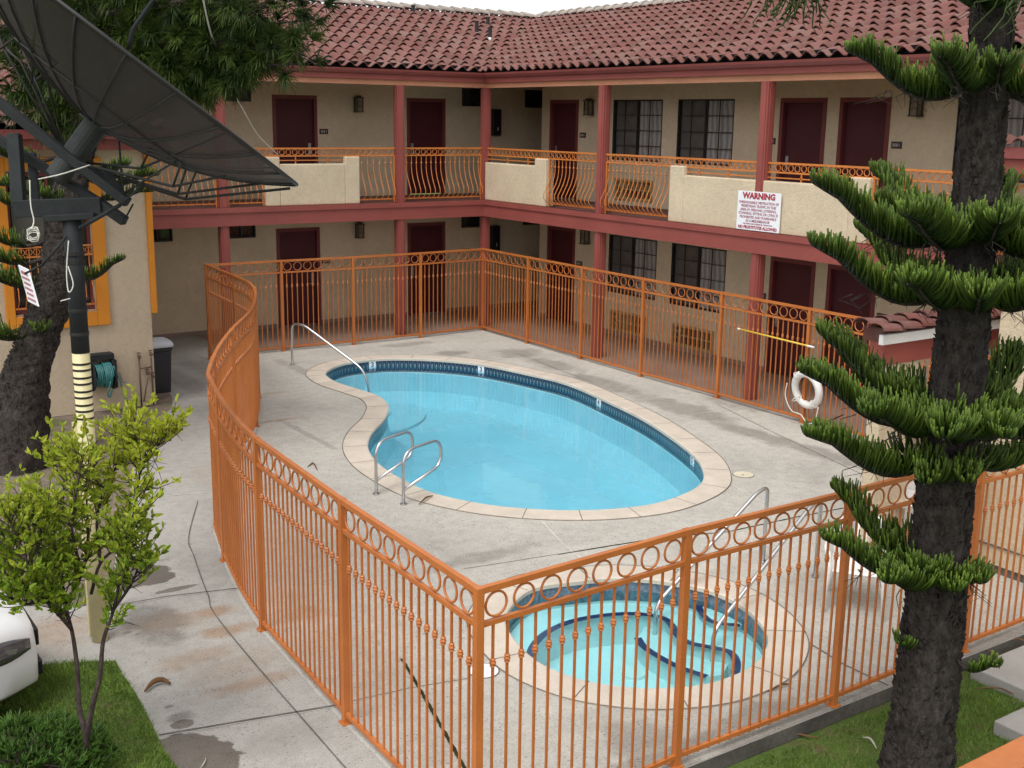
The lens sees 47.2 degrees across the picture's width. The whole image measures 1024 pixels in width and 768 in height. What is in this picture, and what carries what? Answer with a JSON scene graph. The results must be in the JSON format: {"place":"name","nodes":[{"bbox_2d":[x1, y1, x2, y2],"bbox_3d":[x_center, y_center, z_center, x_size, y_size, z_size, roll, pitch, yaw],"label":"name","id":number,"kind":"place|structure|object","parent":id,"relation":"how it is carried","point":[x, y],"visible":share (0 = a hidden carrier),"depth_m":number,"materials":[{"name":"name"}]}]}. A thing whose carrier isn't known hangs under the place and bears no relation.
{"place":"outdoors","nodes":[
{"label":"outdoors","id":0,"kind":"place"},
{"bbox_2d":[0,392,171,605],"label":"planting bed","id":1,"kind":"object","parent":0,"point":[164,402],"visible":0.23,"depth_m":15.09,"materials":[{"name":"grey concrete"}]},
{"bbox_2d":[153,337,172,393],"bbox_3d":[-5.977,-0.323,19.717,0.470,0.895,0.530,-8,15,-34],"label":"rubbish bin","id":2,"kind":"object","parent":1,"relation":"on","point":[162,348],"visible":0.45,"depth_m":19.55,"materials":[{"name":"black plastic"}]},
{"bbox_2d":[0,0,344,475],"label":"old pine","id":3,"kind":"object","parent":1,"relation":"on","point":[175,46],"visible":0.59,"depth_m":14.86,"materials":[{"name":"green plant"}]},
{"bbox_2d":[18,265,38,305],"bbox_3d":[-6.034,-1.229,14.624,0.025,0.465,0.512,-11,18,-43],"label":"sign","id":4,"kind":"object","parent":3,"relation":"attached to","point":[29,288],"visible":0.96,"depth_m":14.60,"materials":[{"name":"white plastic"}]},
{"bbox_2d":[0,656,178,767],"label":"lawn","id":5,"kind":"structure","parent":0,"point":[121,719],"depth_m":9.16,"materials":[{"name":"plant"}]},
{"bbox_2d":[0,590,42,700],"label":"parked car","id":6,"kind":"object","parent":5,"relation":"on","point":[21,666],"visible":0.81,"depth_m":8.94,"materials":[{"name":"white paint"}]},
{"bbox_2d":[0,707,123,767],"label":"juniper shrub","id":7,"kind":"object","parent":5,"relation":"on","point":[64,731],"visible":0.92,"depth_m":8.20,"materials":[{"name":"green plant"}]},
{"bbox_2d":[0,384,193,764],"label":"young tree","id":8,"kind":"object","parent":5,"relation":"on","point":[51,566],"visible":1,"depth_m":7.94,"materials":[{"name":"green plant"}]},
{"bbox_2d":[290,0,649,17],"label":"sky","id":9,"kind":"structure","parent":0,"point":[535,7],"materials":[{"name":"white"}]},
{"bbox_2d":[196,304,986,448],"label":"corridor floor","id":10,"kind":"structure","parent":0,"point":[382,330],"depth_m":24.17,"materials":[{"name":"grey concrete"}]},
{"bbox_2d":[421,193,1023,767],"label":"ground","id":11,"kind":"structure","parent":0,"point":[833,735],"depth_m":9.16,"materials":[{"name":"green plant"}]},
{"bbox_2d":[23,312,1023,767],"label":"walkway","id":12,"kind":"structure","parent":11,"relation":"on","point":[185,644],"depth_m":10.18,"materials":[{"name":"grey concrete"}]},
{"bbox_2d":[0,19,157,416],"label":"office building","id":13,"kind":"structure","parent":12,"relation":"on","point":[121,297],"depth_m":18.05,"materials":[{"name":"paint"}]},
{"bbox_2d":[5,172,94,314],"bbox_3d":[-6.926,-2.122,17.566,1.180,2.100,0.060,-8,15,-34],"label":"window","id":14,"kind":"structure","parent":13,"relation":"in","point":[20,224],"depth_m":17.45,"materials":[{"name":"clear glass"}]},
{"bbox_2d":[90,351,126,420],"bbox_3d":[-6.213,0.018,18.088,0.505,0.943,0.855,-21,25,-59],"label":"hose reel","id":15,"kind":"object","parent":13,"relation":"attached to","point":[110,373],"visible":0.77,"depth_m":18.02,"materials":[{"name":"teal metal"}]},
{"bbox_2d":[137,350,154,406],"bbox_3d":[-5.798,-0.084,18.612,0.269,0.896,0.114,-8,15,-34],"label":"pipe manifold","id":16,"kind":"object","parent":13,"relation":"attached to","point":[151,367],"visible":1,"depth_m":18.61,"materials":[{"name":"grey metal"}]},
{"bbox_2d":[72,422,90,635],"bbox_3d":[-3.765,1.285,10.280,0.044,1.983,0.059,1,13,0],"label":"post","id":17,"kind":"object","parent":12,"relation":"on","point":[86,586],"visible":0.3,"depth_m":10.41,"materials":[{"name":"metal"}]},
{"bbox_2d":[0,0,298,642],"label":"satellite dish","id":18,"kind":"object","parent":12,"relation":"on","point":[101,82],"visible":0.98,"depth_m":9.31,"materials":[{"name":"black metal"}]},
{"bbox_2d":[144,677,170,691],"bbox_3d":[-2.913,2.442,9.569,0.230,0.050,0.107,-10,16,-39],"label":"fallen frond","id":19,"kind":"object","parent":12,"relation":"on","point":[157,680],"visible":1,"depth_m":9.59,"materials":[{"name":"brown plant"}]},
{"bbox_2d":[150,0,1023,399],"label":"motel building","id":20,"kind":"structure","parent":12,"relation":"on","point":[700,106],"depth_m":23.94,"materials":[{"name":"beige paint"}]},
{"bbox_2d":[153,229,172,241],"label":"small window","id":21,"kind":"structure","parent":20,"relation":"in","point":[160,235],"depth_m":24.11,"materials":[{"name":"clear glass"}]},
{"bbox_2d":[224,88,250,101],"bbox_3d":[-5.750,-6.096,24.381,0.630,0.420,0.090,-8,15,-34],"label":"small window","id":22,"kind":"structure","parent":20,"relation":"in","point":[249,93],"depth_m":24.52,"materials":[{"name":"black glass"}]},
{"bbox_2d":[202,0,279,156],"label":"hanging cable","id":23,"kind":"object","parent":20,"relation":"hanging from","point":[237,99],"visible":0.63,"depth_m":18.53,"materials":[{"name":"white plastic"}]},
{"bbox_2d":[229,225,255,238],"bbox_3d":[-5.791,-3.267,25.020,0.630,0.300,0.090,-8,15,-34],"label":"small window","id":24,"kind":"structure","parent":20,"relation":"in","point":[235,231],"depth_m":25.06,"materials":[{"name":"black glass"}]},
{"bbox_2d":[272,94,317,163],"bbox_3d":[-4.700,-5.134,25.352,1.030,2.170,0.139,-8,15,-34],"label":"door","id":25,"kind":"structure","parent":20,"relation":"in","point":[295,125],"depth_m":25.28,"materials":[{"name":"red paint"}]},
{"bbox_2d":[276,227,321,327],"bbox_3d":[-4.740,-2.374,25.976,1.030,2.170,0.139,-8,15,-34],"label":"door","id":26,"kind":"structure","parent":20,"relation":"in","point":[291,243],"depth_m":25.99,"materials":[{"name":"red paint"}]},
{"bbox_2d":[319,129,327,133],"bbox_3d":[-4.113,-5.517,25.600,0.200,0.110,0.020,-8,15,-34],"label":"room plaque","id":27,"kind":"object","parent":20,"relation":"attached to","point":[323,131],"visible":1,"depth_m":25.59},
{"bbox_2d":[353,95,363,111],"bbox_3d":[-3.386,-6.178,25.844,0.185,0.358,0.197,-8,15,-34],"label":"wall lantern","id":28,"kind":"object","parent":20,"relation":"attached to","point":[358,103],"depth_m":25.80,"materials":[{"name":"metal"}]},
{"bbox_2d":[354,222,364,238],"bbox_3d":[-3.442,-3.474,26.443,0.185,0.358,0.197,-8,15,-34],"label":"wall lantern","id":29,"kind":"object","parent":20,"relation":"attached to","point":[359,229],"depth_m":26.40,"materials":[{"name":"metal"}]},
{"bbox_2d":[407,222,444,315],"bbox_3d":[-2.054,-2.742,27.776,1.020,2.170,0.139,-8,15,-34],"label":"door","id":30,"kind":"structure","parent":20,"relation":"in","point":[428,236],"depth_m":27.78,"materials":[{"name":"red paint"}]},
{"bbox_2d":[407,98,445,194],"bbox_3d":[-2.013,-5.502,27.152,1.020,2.170,0.139,-8,15,-34],"label":"door","id":31,"kind":"structure","parent":20,"relation":"in","point":[426,117],"depth_m":27.16,"materials":[{"name":"red paint"}]},
{"bbox_2d":[461,216,479,227],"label":"small window","id":32,"kind":"structure","parent":20,"relation":"in","point":[466,222],"depth_m":28.24,"materials":[{"name":"black glass"}]},
{"bbox_2d":[462,88,480,106],"bbox_3d":[-0.938,-6.754,27.606,0.630,0.420,0.090,-8,15,-34],"label":"small window","id":33,"kind":"structure","parent":20,"relation":"in","point":[470,96],"depth_m":27.61,"materials":[{"name":"black glass"}]},
{"bbox_2d":[490,225,499,250],"bbox_3d":[-0.414,-3.549,28.563,0.240,0.620,0.181,-8,15,-34],"label":"extinguisher cabinet","id":34,"kind":"object","parent":20,"relation":"attached to","point":[494,237],"visible":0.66,"depth_m":28.51,"materials":[{"name":"paint"}]},
{"bbox_2d":[491,109,501,135],"bbox_3d":[-0.375,-6.241,27.955,0.240,0.620,0.181,-8,15,-34],"label":"extinguisher cabinet","id":35,"kind":"object","parent":20,"relation":"attached to","point":[496,117],"visible":0.88,"depth_m":27.90,"materials":[{"name":"metal"}]},
{"bbox_2d":[523,222,537,224],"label":"small window","id":36,"kind":"structure","parent":20,"relation":"in","point":[524,223],"depth_m":29.22,"materials":[{"name":"black glass"}]},
{"bbox_2d":[525,90,541,107],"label":"small window","id":37,"kind":"structure","parent":20,"relation":"in","point":[533,98],"depth_m":28.59,"materials":[{"name":"black glass"}]},
{"bbox_2d":[546,225,575,323],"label":"door","id":38,"kind":"structure","parent":20,"relation":"in","point":[560,240],"depth_m":27.09,"materials":[{"name":"red paint"}]},
{"bbox_2d":[549,100,578,199],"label":"door","id":39,"kind":"structure","parent":20,"relation":"in","point":[564,114],"depth_m":26.45,"materials":[{"name":"red paint"}]},
{"bbox_2d":[580,133,585,137],"bbox_3d":[1.554,-5.470,25.759,0.020,0.110,0.200,-8,15,-34],"label":"room plaque","id":40,"kind":"object","parent":20,"relation":"attached to","point":[582,135],"visible":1,"depth_m":25.74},
{"bbox_2d":[579,229,589,244],"bbox_3d":[1.619,-3.278,25.949,0.197,0.358,0.185,-8,15,-34],"label":"wall lantern","id":41,"kind":"object","parent":20,"relation":"attached to","point":[584,236],"depth_m":25.91,"materials":[{"name":"metal"}]},
{"bbox_2d":[583,98,593,115],"bbox_3d":[1.659,-5.990,25.336,0.197,0.358,0.185,-8,15,-34],"label":"wall lantern","id":42,"kind":"object","parent":20,"relation":"attached to","point":[588,107],"depth_m":25.29,"materials":[{"name":"metal"}]},
{"bbox_2d":[608,234,656,299],"bbox_3d":[2.591,-2.500,24.936,0.121,1.240,1.560,-8,15,-34],"label":"window","id":43,"kind":"structure","parent":20,"relation":"in","point":[632,256],"depth_m":24.95,"materials":[{"name":"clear glass"}]},
{"bbox_2d":[612,99,662,161],"bbox_3d":[2.631,-5.260,24.312,0.121,1.240,1.560,-8,15,-34],"label":"window","id":44,"kind":"structure","parent":20,"relation":"in","point":[637,124],"depth_m":24.33,"materials":[{"name":"black glass"}]},
{"bbox_2d":[670,243,726,312],"bbox_3d":[3.728,-2.117,23.317,0.121,1.240,1.550,-8,15,-34],"label":"window","id":45,"kind":"structure","parent":20,"relation":"in","point":[696,266],"depth_m":23.33,"materials":[{"name":"black glass"}]},
{"bbox_2d":[676,99,734,165],"bbox_3d":[3.768,-4.878,22.693,0.121,1.240,1.550,-8,15,-34],"label":"window","id":46,"kind":"structure","parent":20,"relation":"in","point":[705,126],"depth_m":22.70,"materials":[{"name":"black glass"}]},
{"bbox_2d":[736,190,781,232],"bbox_3d":[4.006,-2.806,19.055,0.016,0.630,0.950,-8,15,-34],"label":"warning sign","id":47,"kind":"object","parent":20,"relation":"attached to","point":[758,211],"visible":1,"depth_m":19.04,"materials":[{"name":"white metal"}]},
{"bbox_2d":[764,256,815,378],"bbox_3d":[5.109,-1.203,21.435,0.139,2.170,1.060,-8,15,-34],"label":"door","id":48,"kind":"structure","parent":20,"relation":"in","point":[791,281],"depth_m":21.48,"materials":[{"name":"red paint"}]},
{"bbox_2d":[776,98,827,182],"bbox_3d":[5.149,-3.963,20.811,0.139,2.170,1.060,-8,15,-34],"label":"door","id":49,"kind":"structure","parent":20,"relation":"in","point":[802,121],"depth_m":20.77,"materials":[{"name":"red paint"}]},
{"bbox_2d":[821,264,875,387],"bbox_3d":[5.868,-0.948,20.354,0.139,2.170,1.050,-8,15,-34],"label":"door","id":50,"kind":"structure","parent":20,"relation":"in","point":[840,284],"depth_m":20.38,"materials":[{"name":"red paint"}]},
{"bbox_2d":[835,97,891,204],"bbox_3d":[5.908,-3.708,19.730,0.139,2.170,1.050,-8,15,-34],"label":"door","id":51,"kind":"structure","parent":20,"relation":"in","point":[863,128],"depth_m":19.68,"materials":[{"name":"red paint"}]},
{"bbox_2d":[891,141,901,148],"bbox_3d":[6.256,-3.888,19.067,0.020,0.110,0.200,-8,15,-34],"label":"room plaque","id":52,"kind":"object","parent":20,"relation":"attached to","point":[897,145],"visible":1,"depth_m":19.05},
{"bbox_2d":[907,96,923,116],"bbox_3d":[6.412,-4.420,18.565,0.197,0.358,0.185,-8,15,-34],"label":"wall lantern","id":53,"kind":"object","parent":20,"relation":"attached to","point":[915,109],"depth_m":18.54,"materials":[{"name":"metal"}]},
{"bbox_2d":[951,97,1023,182],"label":"window","id":54,"kind":"structure","parent":20,"relation":"in","point":[1016,117],"depth_m":17.39,"materials":[{"name":"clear glass"}]},
{"bbox_2d":[1003,134,1023,173],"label":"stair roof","id":55,"kind":"structure","parent":20,"relation":"on","point":[1013,156],"depth_m":15.00,"materials":[{"name":"red tile"}]},
{"bbox_2d":[213,329,1023,767],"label":"pool deck","id":56,"kind":"structure","parent":11,"relation":"on","point":[315,429],"depth_m":12.73,"materials":[{"name":"concrete"}]},
{"bbox_2d":[290,323,369,391],"bbox_3d":[-3.344,-0.424,21.566,1.900,1.276,0.082,8,15,29],"label":"pool handrail","id":57,"kind":"object","parent":56,"relation":"on","point":[332,346],"visible":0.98,"depth_m":21.54,"materials":[{"name":"silver metal"}]},
{"bbox_2d":[373,431,413,494],"bbox_3d":[-1.494,0.972,14.733,0.090,0.701,0.735,10,15,34],"label":"grab rail","id":58,"kind":"object","parent":56,"relation":"on","point":[376,479],"visible":0.91,"depth_m":14.55,"materials":[{"name":"silver metal"}]},
{"bbox_2d":[400,440,441,505],"bbox_3d":[-1.115,1.062,14.358,0.090,0.701,0.735,10,16,36],"label":"grab rail","id":59,"kind":"object","parent":56,"relation":"on","point":[404,488],"visible":1,"depth_m":14.22,"materials":[{"name":"silver metal"}]},
{"bbox_2d":[471,664,499,678],"bbox_3d":[-0.238,2.429,9.931,0.266,0.010,0.266,-8,15,-34],"label":"skimmer lid","id":60,"kind":"object","parent":56,"relation":"on","point":[487,670],"visible":0.43,"depth_m":9.91,"materials":[{"name":"white plastic"}]},
{"bbox_2d":[119,335,887,767],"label":"paving joint","id":61,"kind":"object","parent":56,"relation":"on","point":[371,575],"visible":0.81,"depth_m":10.22,"materials":[{"name":"grey concrete"}]},
{"bbox_2d":[305,355,731,520],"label":"swimming pool","id":62,"kind":"structure","parent":56,"relation":"in","point":[517,442],"depth_m":19.09,"materials":[{"name":"blue liquid"}]},
{"bbox_2d":[204,248,1023,767],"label":"pool fence","id":63,"kind":"object","parent":56,"relation":"on","point":[232,368],"visible":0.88,"depth_m":9.29,"materials":[{"name":"orange metal"}]},
{"bbox_2d":[737,328,814,347],"bbox_3d":[4.150,-0.732,18.510,0.033,0.073,1.606,-8,15,-34],"label":"reach pole","id":64,"kind":"object","parent":63,"relation":"attached to","point":[810,346],"visible":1,"depth_m":18.46,"materials":[{"name":"yellow metal"}]},
{"bbox_2d":[785,358,822,423],"bbox_3d":[4.547,0.085,18.081,0.266,1.014,0.696,-8,15,-34],"label":"life ring","id":65,"kind":"object","parent":63,"relation":"hanging from","point":[811,404],"visible":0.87,"depth_m":18.09,"materials":[{"name":"white plastic"}]},
{"bbox_2d":[400,508,841,767],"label":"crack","id":66,"kind":"object","parent":56,"relation":"on","point":[438,722],"visible":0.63,"depth_m":9.49,"materials":[{"name":"grey concrete"}]},
{"bbox_2d":[466,565,809,709],"bbox_3d":[1.138,2.525,10.932,3.108,0.612,3.177,-8,15,-34],"label":"hot tub","id":67,"kind":"object","parent":56,"relation":"in","point":[496,601],"visible":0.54,"depth_m":11.27,"materials":[{"name":"blue liquid"}]},
{"bbox_2d":[652,487,768,634],"bbox_3d":[2.047,1.878,11.977,1.652,1.458,0.078,-9,16,-36],"label":"spa handrail","id":68,"kind":"object","parent":67,"relation":"attached to","point":[722,531],"visible":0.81,"depth_m":12.05,"materials":[{"name":"silver metal"}]},
{"bbox_2d":[710,504,822,661],"bbox_3d":[2.511,1.991,11.510,1.771,1.458,0.079,-11,17,-42],"label":"spa handrail","id":69,"kind":"object","parent":67,"relation":"attached to","point":[765,564],"visible":0.45,"depth_m":11.45,"materials":[{"name":"silver metal"}]},
{"bbox_2d":[733,471,754,477],"bbox_3d":[3.077,1.202,15.576,0.287,0.010,0.287,-8,15,-34],"label":"skimmer lid","id":70,"kind":"object","parent":56,"relation":"on","point":[742,474],"visible":1,"depth_m":15.56,"materials":[{"name":"paint"}]},
{"bbox_2d":[768,683,788,691],"bbox_3d":[2.218,2.501,9.701,0.264,0.032,0.020,-7,15,-31],"label":"fallen frond","id":71,"kind":"object","parent":56,"relation":"on","point":[777,686],"visible":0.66,"depth_m":9.68,"materials":[{"name":"brown plant"}]},
{"bbox_2d":[820,515,885,621],"bbox_3d":[3.339,1.738,11.318,0.625,0.855,0.638,5,13,19],"label":"garden chair","id":72,"kind":"object","parent":56,"relation":"on","point":[830,571],"visible":0.16,"depth_m":11.18,"materials":[{"name":"white plastic"}]},
{"bbox_2d":[892,489,914,507],"bbox_3d":[4.177,1.523,12.834,0.676,0.626,0.680,-8,15,-34],"label":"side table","id":73,"kind":"object","parent":56,"relation":"on","point":[909,493],"visible":0.11,"depth_m":12.82,"materials":[{"name":"white plastic"}]},
{"bbox_2d":[853,307,1000,555],"bbox_3d":[4.885,0.460,12.981,3.160,2.662,0.404,-8,15,-34],"label":"tiled gateway","id":74,"kind":"object","parent":56,"relation":"on","point":[903,338],"visible":0.38,"depth_m":12.14,"materials":[{"name":"red tile"}]},
{"bbox_2d":[798,733,818,738],"bbox_3d":[2.207,2.744,9.186,0.393,0.032,0.020,3,13,10],"label":"fallen frond","id":75,"kind":"object","parent":11,"relation":"on","point":[800,734],"visible":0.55,"depth_m":9.16,"materials":[{"name":"brown plant"}]},
{"bbox_2d":[739,0,1023,767],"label":"star pine","id":76,"kind":"object","parent":11,"relation":"on","point":[961,410],"visible":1,"depth_m":7.47,"materials":[{"name":"green plant"}]},
{"bbox_2d":[746,675,1023,767],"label":"grass","id":77,"kind":"structure","parent":11,"relation":"on","point":[999,712],"depth_m":9.26,"materials":[{"name":"green plant"}]},
{"bbox_2d":[862,737,876,748],"bbox_3d":[2.782,2.767,9.078,0.034,0.033,0.179,-4,13,-19],"label":"fallen frond","id":78,"kind":"object","parent":77,"relation":"on","point":[870,739],"visible":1,"depth_m":9.08,"materials":[{"name":"beige plant"}]},
{"bbox_2d":[975,687,1012,693],"bbox_3d":[4.104,2.591,9.941,0.324,0.029,0.053,5,14,19],"label":"fallen frond","id":79,"kind":"object","parent":11,"relation":"on","point":[995,688],"visible":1,"depth_m":9.95,"materials":[{"name":"brown plant"}]},
{"bbox_2d":[970,645,1023,701],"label":"path slab","id":80,"kind":"structure","parent":11,"relation":"on","point":[1008,675],"depth_m":10.09,"materials":[{"name":"grey concrete"}]},
{"bbox_2d":[977,310,1023,582],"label":"end wall","id":81,"kind":"structure","parent":11,"relation":"on","point":[1008,323],"depth_m":12.04,"materials":[{"name":"beige paint"}]},
{"bbox_2d":[993,708,1023,741],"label":"path slab","id":82,"kind":"structure","parent":11,"relation":"on","point":[1010,726],"depth_m":9.23,"materials":[{"name":"grey concrete"}]},
{"bbox_2d":[959,735,1023,767],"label":"balcony rail","id":83,"kind":"object","parent":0,"point":[1010,754],"visible":1,"depth_m":1.57,"materials":[{"name":"orange metal"}]}
]}

